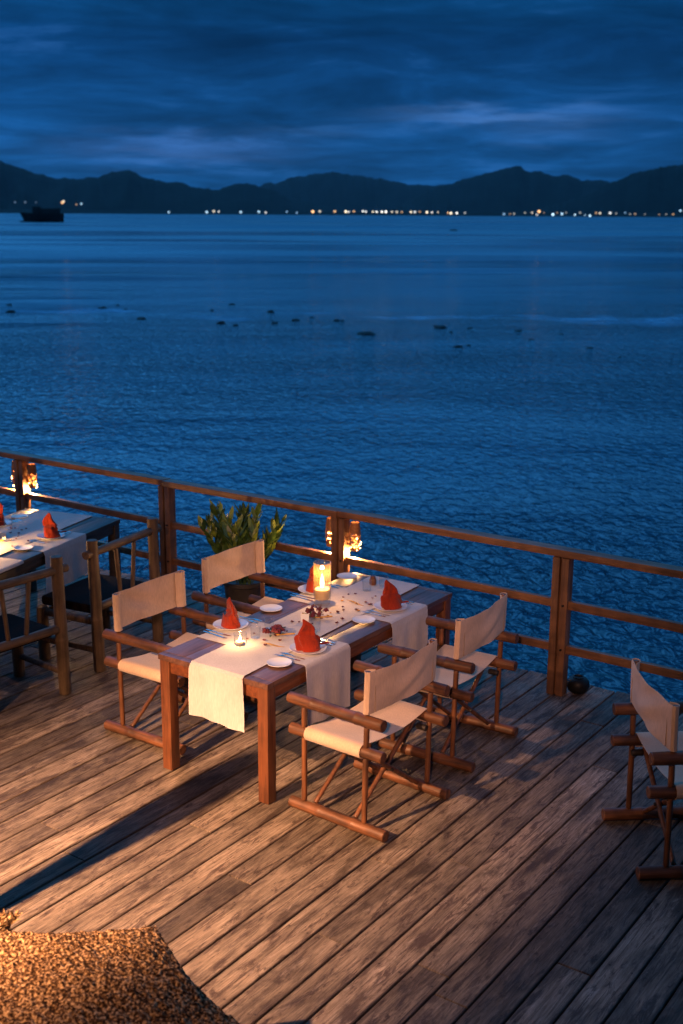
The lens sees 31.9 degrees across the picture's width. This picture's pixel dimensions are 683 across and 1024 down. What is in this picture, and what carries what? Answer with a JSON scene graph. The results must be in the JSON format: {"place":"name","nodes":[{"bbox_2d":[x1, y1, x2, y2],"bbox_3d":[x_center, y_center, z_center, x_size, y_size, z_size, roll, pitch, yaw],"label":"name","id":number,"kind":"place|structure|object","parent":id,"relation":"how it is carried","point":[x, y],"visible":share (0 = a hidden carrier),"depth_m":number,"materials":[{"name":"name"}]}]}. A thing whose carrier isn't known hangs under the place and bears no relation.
{"place":"outdoors","nodes":[
{"label":"outdoors","id":0,"kind":"place"},
{"bbox_2d":[0,161,347,210],"bbox_3d":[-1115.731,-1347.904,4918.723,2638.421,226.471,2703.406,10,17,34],"label":"hills","id":1,"kind":"structure","parent":0,"point":[125,190],"depth_m":4614.86,"materials":[{"name":"plant"}]},
{"bbox_2d":[0,213,682,701],"bbox_3d":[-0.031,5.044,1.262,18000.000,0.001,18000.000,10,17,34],"label":"sea","id":2,"kind":"structure","parent":0,"point":[502,427],"depth_m":36.52,"materials":[{"name":"liquid"}]},
{"bbox_2d":[20,202,63,221],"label":"fishing boat","id":3,"kind":"object","parent":2,"relation":"on","point":[38,214],"visible":0.97,"depth_m":587.20,"materials":[{"name":"paint"}]},
{"bbox_2d":[356,331,374,334],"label":"rock","id":4,"kind":"object","parent":2,"relation":"in","point":[366,333],"visible":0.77,"depth_m":52.64,"materials":[{"name":"grey stone"}]},
{"bbox_2d":[434,325,446,328],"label":"rock","id":5,"kind":"object","parent":2,"relation":"in","point":[439,326],"visible":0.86,"depth_m":55.72,"materials":[{"name":"stone"}]},
{"bbox_2d":[0,209,682,216],"bbox_3d":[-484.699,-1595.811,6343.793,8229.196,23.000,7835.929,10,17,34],"label":"coast","id":6,"kind":"structure","parent":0,"point":[403,213],"depth_m":3044.11},
{"bbox_2d":[0,0,682,189],"label":"sky","id":7,"kind":"structure","parent":0,"point":[212,94],"materials":[{"name":"blue"}]},
{"bbox_2d":[260,171,444,210],"bbox_3d":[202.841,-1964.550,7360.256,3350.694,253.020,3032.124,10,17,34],"label":"hills","id":8,"kind":"structure","parent":0,"point":[336,190],"depth_m":6969.66,"materials":[{"name":"plant"}]},
{"bbox_2d":[397,166,609,211],"bbox_3d":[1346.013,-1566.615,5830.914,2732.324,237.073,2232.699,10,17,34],"label":"hills","id":9,"kind":"structure","parent":0,"point":[516,189],"depth_m":5596.72,"materials":[{"name":"green plant"}]},
{"bbox_2d":[532,165,682,213],"bbox_3d":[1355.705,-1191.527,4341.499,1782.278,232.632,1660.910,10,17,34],"label":"hills","id":10,"kind":"structure","parent":0,"point":[658,190],"depth_m":4107.85,"materials":[{"name":"plant"}]},
{"bbox_3d":[-1.588,2.222,4.223,1.250,0.420,1.130,10,17,34],"label":"lounge bench","id":11,"kind":"object","parent":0,"visible":0},
{"bbox_2d":[0,907,22,931],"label":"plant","id":12,"kind":"object","parent":11,"relation":"on","point":[8,920],"visible":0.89,"depth_m":4.87,"materials":[{"name":"plant"}]},
{"bbox_2d":[0,925,239,1023],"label":"cushion","id":13,"kind":"object","parent":11,"relation":"on","point":[134,975],"visible":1,"depth_m":4.37,"materials":[{"name":"fabric"}]},
{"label":"deck piles","id":14,"kind":"structure","parent":0,"visible":0},
{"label":"deck beams","id":15,"kind":"structure","parent":14,"relation":"on","visible":0},
{"bbox_2d":[0,565,682,1023],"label":"deck","id":16,"kind":"structure","parent":15,"relation":"on","point":[502,885],"depth_m":6.51,"materials":[{"name":"brown wood"}]},
{"bbox_2d":[0,555,71,694],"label":"log chair","id":17,"kind":"object","parent":16,"relation":"on","point":[17,633],"visible":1,"depth_m":8.50,"materials":[{"name":"wood"}]},
{"bbox_2d":[0,509,120,591],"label":"dining table","id":18,"kind":"object","parent":16,"relation":"on","point":[95,527],"visible":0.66,"depth_m":10.28,"materials":[{"name":"brown wood"}]},
{"bbox_2d":[0,557,23,572],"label":"table runner","id":19,"kind":"object","parent":18,"relation":"on","point":[6,564],"visible":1,"depth_m":9.20,"materials":[{"name":"white fabric"}]},
{"bbox_2d":[10,514,28,518],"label":"side plate","id":20,"kind":"object","parent":18,"relation":"on","point":[16,516],"visible":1,"depth_m":10.60,"materials":[{"name":"white ceramic"}]},
{"bbox_2d":[0,510,90,554],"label":"table runner","id":21,"kind":"object","parent":18,"relation":"on","point":[32,524],"visible":0.9,"depth_m":10.26,"materials":[{"name":"white fabric"}]},
{"bbox_2d":[0,533,6,538],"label":"candle","id":22,"kind":"object","parent":21,"relation":"on","point":[3,536],"visible":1,"depth_m":9.85,"materials":[{"name":"white wax"}]},
{"bbox_2d":[25,532,87,592],"bbox_3d":[-2.732,0.372,10.009,1.049,0.355,0.608,6,15,21],"label":"table runner","id":23,"kind":"object","parent":18,"relation":"on","point":[70,548],"visible":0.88,"depth_m":9.85,"materials":[{"name":"white fabric"}]},
{"bbox_2d":[13,545,32,550],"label":"side plate","id":24,"kind":"object","parent":23,"relation":"on","point":[22,547],"visible":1,"depth_m":9.61,"materials":[{"name":"white ceramic"}]},
{"bbox_2d":[37,532,65,538],"bbox_3d":[-2.415,0.200,9.938,0.236,0.019,0.236,6,15,21],"label":"plate","id":25,"kind":"object","parent":23,"relation":"on","point":[40,535],"visible":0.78,"depth_m":9.93,"materials":[{"name":"white ceramic"}]},
{"bbox_2d":[42,513,66,537],"bbox_3d":[-2.384,0.105,9.921,0.195,0.200,0.126,-3,14,-13],"label":"napkin","id":26,"kind":"object","parent":25,"relation":"on","point":[50,525],"visible":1,"depth_m":9.90,"materials":[{"name":"red fabric"}]},
{"bbox_2d":[36,517,163,671],"bbox_3d":[-1.907,0.599,9.443,0.632,1.032,0.920,8,16,27],"label":"log chair","id":27,"kind":"object","parent":16,"relation":"on","point":[93,591],"visible":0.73,"depth_m":9.23,"materials":[{"name":"wood"}]},
{"bbox_2d":[102,570,247,754],"bbox_3d":[-1.116,0.981,8.034,0.695,0.987,0.715,10,17,33],"label":"canvas chair","id":28,"kind":"object","parent":16,"relation":"on","point":[155,596],"visible":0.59,"depth_m":7.98,"materials":[{"name":"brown wood"}]},
{"bbox_2d":[198,499,287,611],"bbox_3d":[-0.824,0.437,9.926,0.723,1.123,0.748,3,14,10],"label":"potted plant","id":29,"kind":"object","parent":16,"relation":"on","point":[227,535],"visible":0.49,"depth_m":9.81,"materials":[{"name":"green plant"}]},
{"bbox_2d":[191,539,306,702],"bbox_3d":[-0.626,0.785,8.827,0.695,0.987,0.715,10,17,35],"label":"canvas chair","id":30,"kind":"object","parent":16,"relation":"on","point":[235,563],"visible":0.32,"depth_m":8.90,"materials":[{"name":"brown wood"}]},
{"bbox_2d":[158,572,451,804],"bbox_3d":[-0.169,1.095,8.052,0.860,0.765,2.130,10,17,34],"label":"dining table","id":31,"kind":"object","parent":16,"relation":"on","point":[266,685],"visible":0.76,"depth_m":7.42,"materials":[{"name":"brown wood"}]},
{"bbox_2d":[260,604,281,611],"bbox_3d":[-0.481,0.661,8.164,0.156,0.015,0.156,10,17,34],"label":"side plate","id":32,"kind":"object","parent":31,"relation":"on","point":[271,607],"visible":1,"depth_m":8.18,"materials":[{"name":"white ceramic"}]},
{"bbox_2d":[197,618,350,725],"bbox_3d":[-0.439,1.013,7.629,0.910,0.416,0.473,10,17,34],"label":"table runner","id":33,"kind":"object","parent":31,"relation":"on","point":[328,674],"visible":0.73,"depth_m":7.42,"materials":[{"name":"white fabric"}]},
{"bbox_2d":[203,631,225,637],"bbox_3d":[-0.810,0.787,7.656,0.210,0.004,0.016,11,18,37],"label":"knife","id":34,"kind":"object","parent":33,"relation":"on","point":[214,634],"visible":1,"depth_m":7.66,"materials":[{"name":"metal"}]},
{"bbox_2d":[205,629,230,635],"bbox_3d":[-0.793,0.778,7.693,0.210,0.004,0.016,10,17,34],"label":"knife","id":35,"kind":"object","parent":33,"relation":"on","point":[217,632],"visible":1,"depth_m":7.70,"materials":[{"name":"metal"}]},
{"bbox_2d":[213,618,248,629],"bbox_3d":[-0.725,0.739,7.824,0.236,0.019,0.236,10,17,34],"label":"plate","id":36,"kind":"object","parent":33,"relation":"on","point":[243,623],"visible":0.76,"depth_m":7.83,"materials":[{"name":"white ceramic"}]},
{"bbox_2d":[221,597,240,628],"bbox_3d":[-0.729,0.646,7.800,0.116,0.200,0.163,-6,16,-25],"label":"napkin","id":37,"kind":"object","parent":36,"relation":"on","point":[230,619],"visible":1,"depth_m":7.76,"materials":[{"name":"red fabric"}]},
{"bbox_2d":[289,643,326,653],"bbox_3d":[-0.207,0.847,7.409,0.236,0.019,0.236,10,17,34],"label":"plate","id":38,"kind":"object","parent":33,"relation":"on","point":[323,647],"visible":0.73,"depth_m":7.37,"materials":[{"name":"white ceramic"}]},
{"bbox_2d":[294,619,328,651],"bbox_3d":[-0.180,0.753,7.385,0.220,0.200,0.116,-3,14,-13],"label":"napkin","id":39,"kind":"object","parent":38,"relation":"on","point":[307,639],"visible":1,"depth_m":7.37,"materials":[{"name":"red fabric"}]},
{"bbox_2d":[266,657,291,666],"bbox_3d":[-0.374,0.908,7.179,0.156,0.015,0.156,10,17,34],"label":"side plate","id":40,"kind":"object","parent":31,"relation":"on","point":[279,662],"visible":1,"depth_m":7.20,"materials":[{"name":"white ceramic"}]},
{"bbox_2d":[188,576,418,732],"bbox_3d":[-0.174,0.888,7.986,0.424,0.352,2.158,9,17,32],"label":"table runner","id":41,"kind":"object","parent":31,"relation":"on","point":[215,686],"visible":0.84,"depth_m":7.31,"materials":[{"name":"white fabric"}]},
{"bbox_2d":[236,633,246,643],"bbox_3d":[-0.634,0.793,7.477,0.085,0.075,0.085,10,17,34],"label":"tea light","id":42,"kind":"object","parent":41,"relation":"on","point":[239,641],"visible":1,"depth_m":7.47,"materials":[{"name":"white wax"}]},
{"bbox_2d":[262,624,294,636],"bbox_3d":[-0.411,0.755,7.629,0.159,0.068,0.174,-13,19,-42],"label":"flower posy","id":43,"kind":"object","parent":41,"relation":"on","point":[277,629],"visible":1,"depth_m":7.62,"materials":[{"name":"red plant"}]},
{"bbox_2d":[301,614,308,621],"bbox_3d":[-0.242,0.699,7.913,0.055,0.048,0.045,0,14,0],"label":"table card","id":44,"kind":"object","parent":41,"relation":"on","point":[305,617],"visible":0.87,"depth_m":7.90,"materials":[{"name":"white paper"}]},
{"bbox_2d":[303,604,332,618],"bbox_3d":[-0.154,0.669,7.965,0.191,0.074,0.141,5,15,19],"label":"flower posy","id":45,"kind":"object","parent":41,"relation":"on","point":[312,612],"visible":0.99,"depth_m":7.96,"materials":[{"name":"red plant"}]},
{"bbox_2d":[313,563,330,605],"bbox_3d":[-0.134,0.490,8.236,0.124,0.300,0.124,10,17,34],"label":"candle","id":46,"kind":"object","parent":41,"relation":"on","point":[322,592],"visible":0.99,"depth_m":8.22,"materials":[{"name":"wax"}]},
{"bbox_2d":[369,575,375,584],"bbox_3d":[0.228,0.496,8.699,0.052,0.068,0.052,10,17,34],"label":"pepper jar","id":47,"kind":"object","parent":41,"relation":"on","point":[373,579],"visible":1,"depth_m":8.68,"materials":[{"name":"brown glass"}]},
{"bbox_2d":[337,573,357,578],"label":"side plate","id":48,"kind":"object","parent":31,"relation":"on","point":[346,575],"visible":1,"depth_m":8.91,"materials":[{"name":"white ceramic"}]},
{"bbox_2d":[287,583,427,662],"bbox_3d":[0.105,0.792,8.377,0.907,0.345,0.462,10,17,34],"label":"table runner","id":49,"kind":"object","parent":31,"relation":"on","point":[409,627],"visible":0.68,"depth_m":8.15,"materials":[{"name":"white fabric"}]},
{"bbox_2d":[298,584,330,593],"bbox_3d":[-0.196,0.557,8.567,0.236,0.019,0.236,10,17,34],"label":"plate","id":50,"kind":"object","parent":49,"relation":"on","point":[301,588],"visible":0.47,"depth_m":8.57,"materials":[{"name":"white ceramic"}]},
{"bbox_2d":[306,564,320,592],"bbox_3d":[-0.199,0.464,8.540,0.116,0.200,0.160,-12,19,-42],"label":"napkin","id":51,"kind":"object","parent":50,"relation":"on","point":[313,581],"visible":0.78,"depth_m":8.51,"materials":[{"name":"red fabric"}]},
{"bbox_2d":[373,601,407,610],"bbox_3d":[0.337,0.650,8.206,0.236,0.019,0.236,10,17,34],"label":"plate","id":52,"kind":"object","parent":49,"relation":"on","point":[376,605],"visible":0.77,"depth_m":8.19,"materials":[{"name":"white ceramic"}]},
{"bbox_2d":[380,580,408,609],"bbox_3d":[0.366,0.555,8.190,0.213,0.200,0.126,-3,14,-14],"label":"napkin","id":53,"kind":"object","parent":52,"relation":"on","point":[390,598],"visible":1,"depth_m":8.16,"materials":[{"name":"red fabric"}]},
{"bbox_2d":[352,615,374,623],"bbox_3d":[0.148,0.719,7.945,0.156,0.015,0.156,10,17,34],"label":"side plate","id":54,"kind":"object","parent":31,"relation":"on","point":[363,619],"visible":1,"depth_m":7.96,"materials":[{"name":"white ceramic"}]},
{"bbox_2d":[0,449,682,696],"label":"railing","id":55,"kind":"object","parent":16,"relation":"on","point":[563,605],"visible":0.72,"depth_m":9.21,"materials":[{"name":"brown wood"}]},
{"bbox_2d":[11,461,14,485],"bbox_3d":[-3.215,-0.396,11.811,0.092,0.293,0.094,2,14,8],"label":"hanging lantern","id":56,"kind":"object","parent":55,"relation":"hanging from","point":[12,469],"visible":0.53,"depth_m":11.78,"materials":[{"name":"brown wood"}]},
{"bbox_2d":[27,462,37,487],"bbox_3d":[-3.022,-0.367,11.679,0.091,0.283,0.094,-2,14,-10],"label":"hanging lantern","id":57,"kind":"object","parent":55,"relation":"hanging from","point":[31,470],"visible":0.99,"depth_m":11.65,"materials":[{"name":"brown wood"}]},
{"bbox_2d":[325,517,330,546],"bbox_3d":[-0.084,0.154,9.687,0.091,0.291,0.095,-7,16,-27],"label":"hanging lantern","id":58,"kind":"object","parent":55,"relation":"hanging from","point":[327,528],"visible":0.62,"depth_m":9.66,"materials":[{"name":"brown wood"}]},
{"bbox_2d":[348,521,360,551],"bbox_3d":[0.109,0.183,9.556,0.100,0.282,0.092,10,17,34],"label":"hanging lantern","id":59,"kind":"object","parent":55,"relation":"hanging from","point":[354,529],"visible":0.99,"depth_m":9.53,"materials":[{"name":"brown wood"}]},
{"bbox_2d":[286,638,450,842],"bbox_3d":[0.168,1.251,6.986,0.695,0.987,0.715,11,18,36],"label":"canvas chair","id":60,"kind":"object","parent":16,"relation":"on","point":[381,710],"visible":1,"depth_m":6.85,"materials":[{"name":"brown wood"}]},
{"bbox_2d":[377,592,518,772],"bbox_3d":[0.709,1.047,7.815,0.695,0.987,0.715,9,17,32],"label":"canvas chair","id":61,"kind":"object","parent":16,"relation":"on","point":[461,660],"visible":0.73,"depth_m":7.69,"materials":[{"name":"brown wood"}]},
{"bbox_2d":[567,674,589,694],"bbox_3d":[1.731,1.260,8.746,0.168,0.126,0.168,10,17,34],"label":"round pot","id":62,"kind":"object","parent":16,"relation":"on","point":[578,684],"visible":1,"depth_m":8.69,"materials":[{"name":"black ceramic"}]},
{"bbox_2d":[601,658,682,879],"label":"canvas chair","id":63,"kind":"object","parent":16,"relation":"on","point":[660,742],"visible":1,"depth_m":6.37,"materials":[{"name":"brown wood"}]},
{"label":"plate","id":64,"kind":"object","parent":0,"visible":0},
{"bbox_2d":[0,503,5,525],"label":"napkin","id":65,"kind":"object","parent":64,"relation":"on","point":[2,521],"visible":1,"depth_m":10.26,"materials":[{"name":"red fabric"}]}
]}

